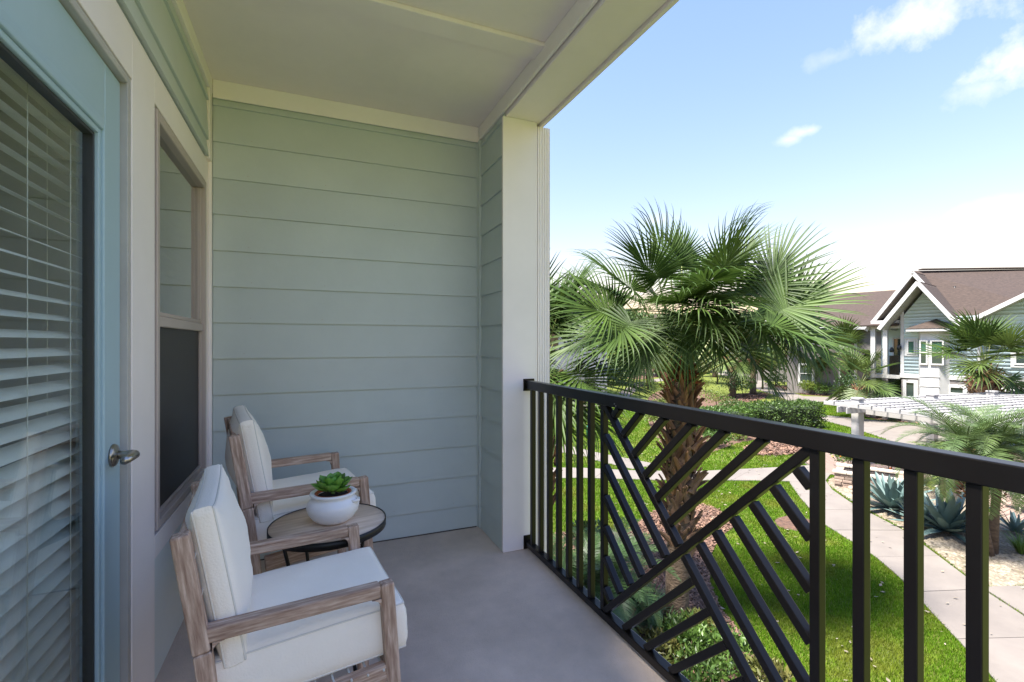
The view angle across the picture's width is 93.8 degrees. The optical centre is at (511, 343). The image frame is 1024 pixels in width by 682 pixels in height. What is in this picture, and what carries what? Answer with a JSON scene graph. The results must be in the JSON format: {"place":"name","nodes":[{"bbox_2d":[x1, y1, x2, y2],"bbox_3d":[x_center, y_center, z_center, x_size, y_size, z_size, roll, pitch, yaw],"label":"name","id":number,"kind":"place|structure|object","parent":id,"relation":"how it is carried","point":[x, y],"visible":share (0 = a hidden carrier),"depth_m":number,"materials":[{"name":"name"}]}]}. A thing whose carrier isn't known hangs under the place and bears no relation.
{"place":"outdoors","nodes":[
{"label":"outdoors","id":0,"kind":"place"},
{"bbox_2d":[543,0,1023,313],"label":"sky","id":1,"kind":"structure","parent":0,"point":[896,127],"materials":[{"name":"blue"}]},
{"bbox_2d":[553,368,1023,681],"bbox_3d":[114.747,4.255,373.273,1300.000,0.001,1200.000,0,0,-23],"label":"ground lawn","id":2,"kind":"structure","parent":0,"point":[706,377],"depth_m":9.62,"materials":[{"name":"green plant"}]},
{"bbox_2d":[550,284,607,391],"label":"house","id":3,"kind":"structure","parent":2,"relation":"on","point":[564,358],"depth_m":35.12,"materials":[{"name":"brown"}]},
{"bbox_2d":[550,334,560,348],"bbox_3d":[2.939,-0.446,34.475,1.240,1.740,0.083,0,0,-20],"label":"window","id":4,"kind":"structure","parent":3,"relation":"in","point":[552,339],"depth_m":34.54,"materials":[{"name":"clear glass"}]},
{"bbox_2d":[562,445,649,468],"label":"footpath","id":5,"kind":"structure","parent":2,"relation":"on","point":[628,463],"depth_m":17.29,"materials":[{"name":"concrete"}]},
{"bbox_2d":[607,344,631,380],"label":"tree","id":6,"kind":"object","parent":2,"relation":"on","point":[613,361],"visible":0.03,"depth_m":48.27,"materials":[{"name":"green plant"}]},
{"bbox_2d":[597,379,662,405],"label":"footpath","id":7,"kind":"structure","parent":2,"relation":"on","point":[633,389],"depth_m":42.85,"materials":[{"name":"concrete"}]},
{"bbox_2d":[607,346,653,390],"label":"tree","id":8,"kind":"object","parent":2,"relation":"on","point":[614,360],"visible":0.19,"depth_m":41.71,"materials":[{"name":"green plant"}]},
{"bbox_2d":[627,369,666,378],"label":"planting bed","id":9,"kind":"object","parent":2,"relation":"on","point":[654,376],"visible":0.12,"depth_m":63.00,"materials":[{"name":"brown soil"}]},
{"bbox_2d":[612,310,657,342],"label":"tree","id":10,"kind":"object","parent":9,"relation":"on","point":[633,317],"visible":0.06,"depth_m":63.43,"materials":[{"name":"green plant"}]},
{"bbox_2d":[641,306,690,333],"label":"tree","id":11,"kind":"object","parent":9,"relation":"on","point":[675,311],"visible":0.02,"depth_m":78.17,"materials":[{"name":"green plant"}]},
{"bbox_2d":[636,343,670,389],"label":"tree","id":12,"kind":"object","parent":2,"relation":"on","point":[653,366],"visible":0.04,"depth_m":43.98,"materials":[{"name":"green plant"}]},
{"bbox_2d":[553,503,765,681],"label":"mulch bed","id":13,"kind":"object","parent":2,"relation":"on","point":[697,565],"visible":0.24,"depth_m":9.31,"materials":[{"name":"brown wood"}]},
{"bbox_2d":[564,519,599,554],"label":"shrub","id":14,"kind":"object","parent":13,"relation":"on","point":[584,525],"visible":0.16,"depth_m":8.97,"materials":[{"name":"green plant"}]},
{"bbox_2d":[550,247,666,504],"bbox_3d":[0.597,1.292,8.095,3.866,5.924,4.084,0,0,33],"label":"cabbage palm","id":15,"kind":"object","parent":13,"relation":"on","point":[563,375],"visible":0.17,"depth_m":7.47,"materials":[{"name":"green plant"}]},
{"bbox_2d":[553,517,680,632],"bbox_3d":[1.041,3.412,6.448,1.850,1.684,2.596,0,0,45],"label":"date palm","id":16,"kind":"object","parent":13,"relation":"on","point":[620,612],"visible":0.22,"depth_m":6.38,"materials":[{"name":"green plant"}]},
{"bbox_2d":[626,597,654,630],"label":"liriope clump","id":17,"kind":"object","parent":13,"relation":"on","point":[635,627],"visible":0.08,"depth_m":6.92,"materials":[{"name":"green plant"}]},
{"bbox_2d":[631,579,672,622],"bbox_3d":[2.062,3.984,7.342,0.974,0.540,0.957,0,0,27],"label":"liriope clump","id":18,"kind":"object","parent":13,"relation":"on","point":[636,605],"visible":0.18,"depth_m":7.47,"materials":[{"name":"green plant"}]},
{"bbox_2d":[640,599,675,632],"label":"liriope clump","id":19,"kind":"object","parent":13,"relation":"on","point":[656,625],"visible":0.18,"depth_m":6.96,"materials":[{"name":"green plant"}]},
{"bbox_2d":[637,625,685,664],"bbox_3d":[1.841,3.953,6.142,0.854,0.613,0.797,0,0,-45],"label":"shrub","id":20,"kind":"object","parent":13,"relation":"on","point":[668,647],"visible":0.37,"depth_m":6.11,"materials":[{"name":"green plant"}]},
{"bbox_2d":[659,608,716,656],"bbox_3d":[2.372,3.980,6.466,0.792,0.559,0.816,0,0,-23],"label":"shrub","id":21,"kind":"object","parent":13,"relation":"on","point":[689,634],"visible":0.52,"depth_m":6.41,"materials":[{"name":"green plant"}]},
{"bbox_2d":[684,606,716,640],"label":"shrub","id":22,"kind":"object","parent":13,"relation":"on","point":[709,620],"visible":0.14,"depth_m":6.89,"materials":[{"name":"green plant"}]},
{"bbox_2d":[671,642,740,681],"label":"shrub","id":23,"kind":"object","parent":13,"relation":"on","point":[698,671],"visible":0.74,"depth_m":5.59,"materials":[{"name":"green plant"}]},
{"bbox_2d":[550,197,874,622],"bbox_3d":[2.773,0.988,7.299,5.072,6.544,3.631,0,0,0],"label":"cabbage palm","id":24,"kind":"object","parent":13,"relation":"on","point":[784,303],"visible":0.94,"depth_m":6.90,"materials":[{"name":"green plant"}]},
{"bbox_2d":[691,622,766,670],"bbox_3d":[2.814,3.965,6.216,0.935,0.588,0.769,0,0,16],"label":"shrub","id":25,"kind":"object","parent":13,"relation":"on","point":[744,646],"visible":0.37,"depth_m":6.18,"materials":[{"name":"green plant"}]},
{"bbox_2d":[735,653,807,681],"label":"shrub","id":26,"kind":"object","parent":13,"relation":"on","point":[786,674],"visible":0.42,"depth_m":5.66,"materials":[{"name":"green plant"}]},
{"bbox_2d":[553,464,833,481],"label":"footpath","id":27,"kind":"structure","parent":2,"relation":"on","point":[751,474],"depth_m":15.41,"materials":[{"name":"concrete"}]},
{"bbox_2d":[698,349,728,383],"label":"tree","id":28,"kind":"object","parent":2,"relation":"on","point":[716,369],"visible":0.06,"depth_m":49.45,"materials":[{"name":"green plant"}]},
{"bbox_2d":[648,390,821,450],"bbox_3d":[13.030,4.242,31.957,8.300,0.001,30.297,0,0,13],"label":"planting bed","id":29,"kind":"object","parent":2,"relation":"on","point":[723,445],"visible":0.14,"depth_m":25.64,"materials":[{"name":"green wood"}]},
{"bbox_2d":[644,414,658,423],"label":"shrub","id":30,"kind":"object","parent":29,"relation":"on","point":[652,418],"visible":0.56,"depth_m":24.36,"materials":[{"name":"green plant"}]},
{"bbox_2d":[698,378,715,391],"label":"shrub","id":31,"kind":"object","parent":29,"relation":"on","point":[707,383],"visible":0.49,"depth_m":41.70,"materials":[{"name":"green plant"}]},
{"bbox_2d":[700,389,730,404],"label":"shrub","id":32,"kind":"object","parent":29,"relation":"on","point":[717,395],"visible":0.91,"depth_m":31.51,"materials":[{"name":"green plant"}]},
{"bbox_2d":[703,430,737,444],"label":"shrub","id":33,"kind":"object","parent":29,"relation":"on","point":[728,439],"visible":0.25,"depth_m":19.48,"materials":[{"name":"green plant"}]},
{"bbox_2d":[696,404,755,434],"bbox_3d":[9.963,3.667,23.050,3.022,1.426,2.021,0,0,-12],"label":"hedge","id":34,"kind":"object","parent":29,"relation":"on","point":[736,410],"visible":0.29,"depth_m":22.63,"materials":[{"name":"green plant"}]},
{"bbox_2d":[718,395,747,406],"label":"shrub","id":35,"kind":"object","parent":29,"relation":"on","point":[733,402],"visible":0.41,"depth_m":27.87,"materials":[{"name":"green plant"}]},
{"bbox_2d":[731,433,748,439],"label":"shrub","id":36,"kind":"object","parent":29,"relation":"on","point":[737,435],"visible":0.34,"depth_m":20.86,"materials":[{"name":"green plant"}]},
{"bbox_2d":[736,398,827,428],"bbox_3d":[13.504,3.572,24.077,4.223,1.594,1.924,0,0,-13],"label":"hedge","id":37,"kind":"object","parent":29,"relation":"on","point":[806,413],"visible":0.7,"depth_m":23.59,"materials":[{"name":"green plant"}]},
{"bbox_2d":[721,393,767,401],"bbox_3d":[18.434,4.242,37.963,2.896,0.001,8.279,0,0,41],"label":"mulch bed","id":38,"kind":"object","parent":2,"relation":"on","point":[749,397],"visible":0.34,"depth_m":37.46,"materials":[{"name":"brown wood"}]},
{"bbox_2d":[714,372,750,397],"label":"shrub","id":39,"kind":"object","parent":38,"relation":"on","point":[736,382],"visible":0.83,"depth_m":36.72,"materials":[{"name":"green plant"}]},
{"bbox_2d":[705,325,776,397],"bbox_3d":[17.612,1.073,37.531,5.717,6.364,5.601,0,0,-14],"label":"fan palm","id":40,"kind":"object","parent":38,"relation":"on","point":[738,371],"visible":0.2,"depth_m":36.47,"materials":[{"name":"green plant"}]},
{"bbox_2d":[737,376,757,396],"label":"shrub","id":41,"kind":"object","parent":38,"relation":"on","point":[750,385],"visible":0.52,"depth_m":37.38,"materials":[{"name":"green plant"}]},
{"bbox_2d":[738,340,789,393],"bbox_3d":[20.227,1.408,39.475,5.050,5.694,4.892,0,0,39],"label":"fan palm","id":42,"kind":"object","parent":38,"relation":"on","point":[752,390],"visible":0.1,"depth_m":39.76,"materials":[{"name":"green plant"}]},
{"bbox_2d":[756,320,786,381],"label":"white house","id":43,"kind":"structure","parent":2,"relation":"on","point":[760,379],"depth_m":53.65,"materials":[{"name":"grey paint"}]},
{"bbox_2d":[710,370,835,400],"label":"footpath","id":44,"kind":"structure","parent":2,"relation":"on","point":[782,392],"depth_m":41.06,"materials":[{"name":"concrete"}]},
{"bbox_2d":[743,348,784,388],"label":"tree","id":45,"kind":"object","parent":44,"relation":"on","point":[780,363],"visible":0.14,"depth_m":43.39,"materials":[{"name":"green plant"}]},
{"bbox_2d":[763,373,785,384],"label":"shrub","id":46,"kind":"object","parent":44,"relation":"on","point":[775,378],"visible":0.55,"depth_m":45.19,"materials":[{"name":"green plant"}]},
{"bbox_2d":[760,444,800,455],"bbox_3d":[10.398,4.242,19.341,3.085,0.001,2.183,0,0,-23],"label":"mulch bed","id":47,"kind":"object","parent":2,"relation":"on","point":[779,451],"visible":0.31,"depth_m":18.43,"materials":[{"name":"brown wood"}]},
{"bbox_2d":[553,462,1020,546],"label":"lawn grass","id":48,"kind":"structure","parent":2,"relation":"on","point":[771,501],"depth_m":12.73,"materials":[{"name":"green plant"}]},
{"bbox_2d":[553,402,1023,462],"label":"lawn grass","id":49,"kind":"structure","parent":2,"relation":"on","point":[830,426],"depth_m":20.47,"materials":[{"name":"green plant"}]},
{"bbox_2d":[775,516,808,530],"bbox_3d":[6.707,4.242,11.188,1.086,0.001,1.048,0,0,-23],"label":"mulch bed","id":50,"kind":"object","parent":2,"relation":"on","point":[785,522],"visible":0.41,"depth_m":11.27,"materials":[{"name":"brown wood"}]},
{"bbox_2d":[777,386,826,395],"bbox_3d":[26.744,4.242,38.332,7.801,0.001,20.641,0,0,14],"label":"mulch bed","id":51,"kind":"object","parent":2,"relation":"on","point":[802,393],"visible":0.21,"depth_m":39.65,"materials":[{"name":"brown wood"}]},
{"bbox_2d":[584,384,916,455],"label":"bark chips","id":52,"kind":"object","parent":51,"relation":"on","point":[784,448],"visible":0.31,"depth_m":19.66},
{"bbox_2d":[797,379,822,393],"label":"shrub","id":53,"kind":"object","parent":51,"relation":"on","point":[807,384],"visible":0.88,"depth_m":39.59,"materials":[{"name":"green plant"}]},
{"bbox_2d":[806,351,830,375],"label":"tree","id":54,"kind":"object","parent":51,"relation":"on","point":[826,365],"visible":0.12,"depth_m":39.09,"materials":[{"name":"green plant"}]},
{"bbox_2d":[810,382,837,394],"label":"shrub","id":55,"kind":"object","parent":51,"relation":"on","point":[825,386],"visible":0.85,"depth_m":38.87,"materials":[{"name":"green plant"}]},
{"bbox_2d":[616,445,1023,681],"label":"leaf litter","id":56,"kind":"object","parent":2,"relation":"on","point":[887,679],"visible":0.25,"depth_m":8.34,"materials":[{"name":"brown plant"}]},
{"bbox_2d":[804,397,837,401],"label":"footpath","id":57,"kind":"structure","parent":2,"relation":"on","point":[817,399],"depth_m":35.93,"materials":[{"name":"concrete"}]},
{"bbox_2d":[787,290,895,395],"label":"house","id":58,"kind":"structure","parent":2,"relation":"on","point":[881,299],"depth_m":39.24,"materials":[{"name":"grey paint"}]},
{"bbox_2d":[798,363,814,383],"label":"window","id":59,"kind":"structure","parent":58,"relation":"in","point":[801,373],"depth_m":40.51,"materials":[{"name":"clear glass"}]},
{"bbox_2d":[839,369,856,385],"bbox_3d":[26.622,2.554,37.971,0.083,1.740,1.240,0,0,-38],"label":"window","id":60,"kind":"structure","parent":58,"relation":"in","point":[853,374],"depth_m":37.80,"materials":[{"name":"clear glass"}]},
{"bbox_2d":[803,314,880,395],"bbox_3d":[26.302,0.986,37.731,5.747,6.536,6.274,0,0,-37],"label":"fan palm","id":61,"kind":"object","parent":2,"relation":"on","point":[848,326],"visible":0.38,"depth_m":37.13,"materials":[{"name":"green plant"}]},
{"bbox_2d":[824,347,901,408],"bbox_3d":[19.713,2.163,26.634,4.408,4.182,3.696,0,0,-2],"label":"fan palm","id":62,"kind":"object","parent":2,"relation":"on","point":[863,392],"visible":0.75,"depth_m":26.58,"materials":[{"name":"green plant"}]},
{"bbox_2d":[820,415,952,444],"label":"footpath","id":63,"kind":"structure","parent":2,"relation":"on","point":[875,427],"depth_m":23.48,"materials":[{"name":"concrete"}]},
{"bbox_2d":[865,415,912,422],"bbox_3d":[25.269,4.239,27.926,7.362,0.001,9.195,0,0,40],"label":"mulch bed","id":64,"kind":"object","parent":2,"relation":"on","point":[877,418],"visible":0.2,"depth_m":26.62,"materials":[{"name":"brown wood"}]},
{"bbox_2d":[863,376,905,420],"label":"date palm","id":65,"kind":"object","parent":64,"relation":"on","point":[894,384],"visible":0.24,"depth_m":26.70,"materials":[{"name":"green plant"}]},
{"bbox_2d":[789,481,1023,681],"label":"footpath","id":66,"kind":"structure","parent":2,"relation":"on","point":[1006,641],"depth_m":8.16,"materials":[{"name":"concrete"}]},
{"bbox_2d":[828,477,1023,585],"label":"gravel","id":67,"kind":"structure","parent":2,"relation":"on","point":[1006,566],"depth_m":9.84,"materials":[{"name":"beige gravel"}]},
{"bbox_2d":[832,463,903,487],"bbox_3d":[10.565,4.013,14.131,1.756,0.478,1.260,0,0,39],"label":"stone planter","id":68,"kind":"object","parent":67,"relation":"on","point":[842,472],"visible":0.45,"depth_m":14.12,"materials":[{"name":"stone"}]},
{"bbox_2d":[851,471,935,509],"bbox_3d":[9.606,3.758,12.208,1.940,0.892,1.878,0,0,-23],"label":"agave","id":69,"kind":"object","parent":67,"relation":"on","point":[885,492],"visible":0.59,"depth_m":12.04,"materials":[{"name":"green plant"}]},
{"bbox_2d":[883,496,937,528],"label":"agave","id":70,"kind":"object","parent":67,"relation":"on","point":[901,505],"visible":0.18,"depth_m":11.38,"materials":[{"name":"green plant"}]},
{"bbox_2d":[911,440,965,497],"bbox_3d":[11.864,3.474,13.249,1.659,1.560,1.633,0,0,0],"label":"date palm","id":71,"kind":"object","parent":67,"relation":"on","point":[933,487],"visible":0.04,"depth_m":13.09,"materials":[{"name":"green plant"}]},
{"bbox_2d":[888,484,1007,542],"bbox_3d":[9.690,3.733,10.675,2.043,0.991,2.013,0,0,-23],"label":"agave","id":72,"kind":"object","parent":67,"relation":"on","point":[948,516],"visible":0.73,"depth_m":10.54,"materials":[{"name":"green plant"}]},
{"bbox_2d":[882,395,1023,556],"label":"date palm","id":73,"kind":"object","parent":67,"relation":"on","point":[1003,435],"visible":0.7,"depth_m":9.63,"materials":[{"name":"green plant"}]},
{"bbox_2d":[999,529,1023,554],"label":"liriope clump","id":74,"kind":"object","parent":67,"relation":"on","point":[1018,545],"visible":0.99,"depth_m":9.74,"materials":[{"name":"green plant"}]},
{"bbox_2d":[1000,510,1023,533],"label":"agave","id":75,"kind":"object","parent":67,"relation":"on","point":[1015,523],"visible":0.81,"depth_m":10.68,"materials":[{"name":"green plant"}]},
{"bbox_2d":[858,267,1023,425],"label":"blue house","id":76,"kind":"structure","parent":2,"relation":"on","point":[916,306],"depth_m":25.45,"materials":[{"name":"grey paint"}]},
{"bbox_2d":[892,338,899,372],"bbox_3d":[22.212,0.698,27.155,0.080,2.040,1.040,0,0,-37],"label":"door","id":77,"kind":"structure","parent":76,"relation":"in","point":[895,341],"depth_m":27.44,"materials":[{"name":"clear glass"}]},
{"bbox_2d":[903,379,917,396],"bbox_3d":[21.332,2.709,25.663,0.083,1.495,0.636,0,0,-37],"label":"window","id":78,"kind":"structure","parent":76,"relation":"in","point":[910,387],"depth_m":25.67,"materials":[{"name":"white glass"}]},
{"bbox_2d":[904,338,917,355],"bbox_3d":[21.346,0.207,25.616,0.083,0.938,0.565,0,0,-37],"label":"window","id":79,"kind":"structure","parent":76,"relation":"in","point":[910,344],"depth_m":25.63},
{"bbox_2d":[949,384,967,393],"bbox_3d":[22.455,2.379,24.180,0.083,0.580,0.781,0,0,-37],"label":"window","id":80,"kind":"structure","parent":76,"relation":"in","point":[953,389],"depth_m":24.18,"materials":[{"name":"white glass"}]},
{"bbox_2d":[1011,339,1023,367],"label":"window","id":81,"kind":"structure","parent":76,"relation":"in","point":[1015,362],"depth_m":22.48,"materials":[{"name":"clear glass"}]},
{"bbox_2d":[909,307,1023,442],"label":"fan palm","id":82,"kind":"object","parent":2,"relation":"on","point":[969,332],"visible":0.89,"depth_m":20.08,"materials":[{"name":"green plant"}]},
{"bbox_2d":[833,372,859,388],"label":"shrub","id":83,"kind":"object","parent":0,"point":[844,382],"visible":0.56,"depth_m":35.35,"materials":[{"name":"green plant"}]},
{"bbox_2d":[805,453,1023,520],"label":"patio","id":84,"kind":"structure","parent":0,"point":[829,460],"depth_m":15.76,"materials":[{"name":"beige concrete"}]},
{"bbox_2d":[830,454,852,463],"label":"flowering shrub","id":85,"kind":"object","parent":84,"relation":"on","point":[848,459],"visible":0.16,"depth_m":16.20,"materials":[{"name":"green plant"}]},
{"bbox_2d":[824,390,1023,462],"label":"pergola","id":86,"kind":"object","parent":84,"relation":"on","point":[857,408],"visible":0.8,"depth_m":16.35,"materials":[{"name":"white paint"}]},
{"bbox_2d":[924,475,948,489],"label":"shrub","id":87,"kind":"object","parent":84,"relation":"on","point":[932,482],"visible":0.02,"depth_m":14.12,"materials":[{"name":"green plant"}]},
{"bbox_2d":[989,586,1023,614],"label":"footpath","id":88,"kind":"structure","parent":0,"point":[1011,596],"depth_m":8.05,"materials":[{"name":"concrete"}]},
{"bbox_3d":[-4.667,0.595,1.288,10.455,7.320,7.220,0,0,-23],"label":"apartment building","id":89,"kind":"object","parent":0,"visible":0},
{"bbox_2d":[0,70,75,535],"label":"room interior","id":90,"kind":"object","parent":89,"relation":"attached to","point":[13,243],"depth_m":2.36,"materials":[{"name":"grey"}]},
{"bbox_2d":[183,0,576,127],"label":"balcony ceiling","id":91,"kind":"structure","parent":89,"relation":"attached to","point":[464,62],"depth_m":2.35,"materials":[{"name":"paint"}]},
{"bbox_2d":[155,527,686,681],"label":"balcony floor","id":92,"kind":"structure","parent":89,"relation":"attached to","point":[480,605],"depth_m":2.10,"materials":[{"name":"concrete"}]},
{"bbox_2d":[76,0,212,681],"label":"side wall","id":93,"kind":"structure","parent":92,"relation":"on","point":[154,47],"depth_m":1.68,"materials":[{"name":"white paint"}]},
{"bbox_2d":[0,0,139,681],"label":"balcony door","id":94,"kind":"structure","parent":93,"relation":"attached to","point":[58,55],"depth_m":1.33,"materials":[{"name":"paint"}]},
{"bbox_2d":[0,58,81,681],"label":"venetian blind","id":95,"kind":"object","parent":94,"relation":"attached to","point":[40,590],"visible":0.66,"depth_m":1.17,"materials":[{"name":"white plastic"}]},
{"bbox_2d":[155,108,205,530],"bbox_3d":[-1.486,-0.086,2.129,0.068,1.536,0.875,0,0,-23],"label":"sash window","id":96,"kind":"structure","parent":93,"relation":"attached to","point":[180,324],"depth_m":2.10,"materials":[{"name":"plastic"}]},
{"bbox_2d":[169,464,407,681],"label":"lounge chair","id":97,"kind":"object","parent":92,"relation":"on","point":[312,620],"visible":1,"depth_m":1.20,"materials":[{"name":"white fabric"}]},
{"bbox_2d":[224,405,375,574],"bbox_3d":[-1.005,0.771,2.249,0.589,0.931,0.608,0,0,-33],"label":"lounge chair","id":98,"kind":"object","parent":92,"relation":"on","point":[265,500],"visible":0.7,"depth_m":1.96,"materials":[{"name":"white fabric"}]},
{"bbox_2d":[267,503,385,670],"bbox_3d":[-0.709,0.962,1.855,0.428,0.548,0.428,0,0,-23],"label":"side table","id":99,"kind":"object","parent":92,"relation":"on","point":[369,520],"visible":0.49,"depth_m":1.81,"materials":[{"name":"brown wood"}]},
{"bbox_2d":[306,485,359,524],"bbox_3d":[-0.695,0.631,1.861,0.194,0.115,0.194,0,0,-23],"label":"plant pot","id":100,"kind":"object","parent":99,"relation":"on","point":[326,508],"visible":0.91,"depth_m":1.79,"materials":[{"name":"white ceramic"}]},
{"bbox_2d":[311,471,351,493],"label":"succulent","id":101,"kind":"object","parent":100,"relation":"on","point":[337,481],"visible":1,"depth_m":1.84,"materials":[{"name":"green plant"}]},
{"bbox_2d":[212,79,478,560],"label":"back wall","id":102,"kind":"structure","parent":92,"relation":"on","point":[345,281],"depth_m":2.92,"materials":[{"name":"paint"}]},
{"bbox_2d":[478,113,504,550],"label":"return wall","id":103,"kind":"structure","parent":92,"relation":"on","point":[490,334],"depth_m":3.03,"materials":[{"name":"paint"}]},
{"bbox_2d":[502,116,536,552],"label":"pillar","id":104,"kind":"structure","parent":92,"relation":"on","point":[519,250],"depth_m":2.85,"materials":[{"name":"white paint"}]},
{"bbox_2d":[537,126,549,552],"bbox_3d":[0.180,1.467,2.964,0.088,5.575,0.081,0,0,-23],"label":"downspout","id":105,"kind":"object","parent":104,"relation":"attached to","point":[543,254],"visible":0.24,"depth_m":2.93,"materials":[{"name":"white paint"}]},
{"bbox_2d":[479,0,678,139],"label":"header beam","id":106,"kind":"structure","parent":104,"relation":"on","point":[587,42],"depth_m":2.24,"materials":[{"name":"paint"}]},
{"bbox_2d":[523,379,1023,681],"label":"balcony railing","id":107,"kind":"object","parent":92,"relation":"on","point":[979,475],"visible":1,"depth_m":1.42,"materials":[{"name":"black metal"}]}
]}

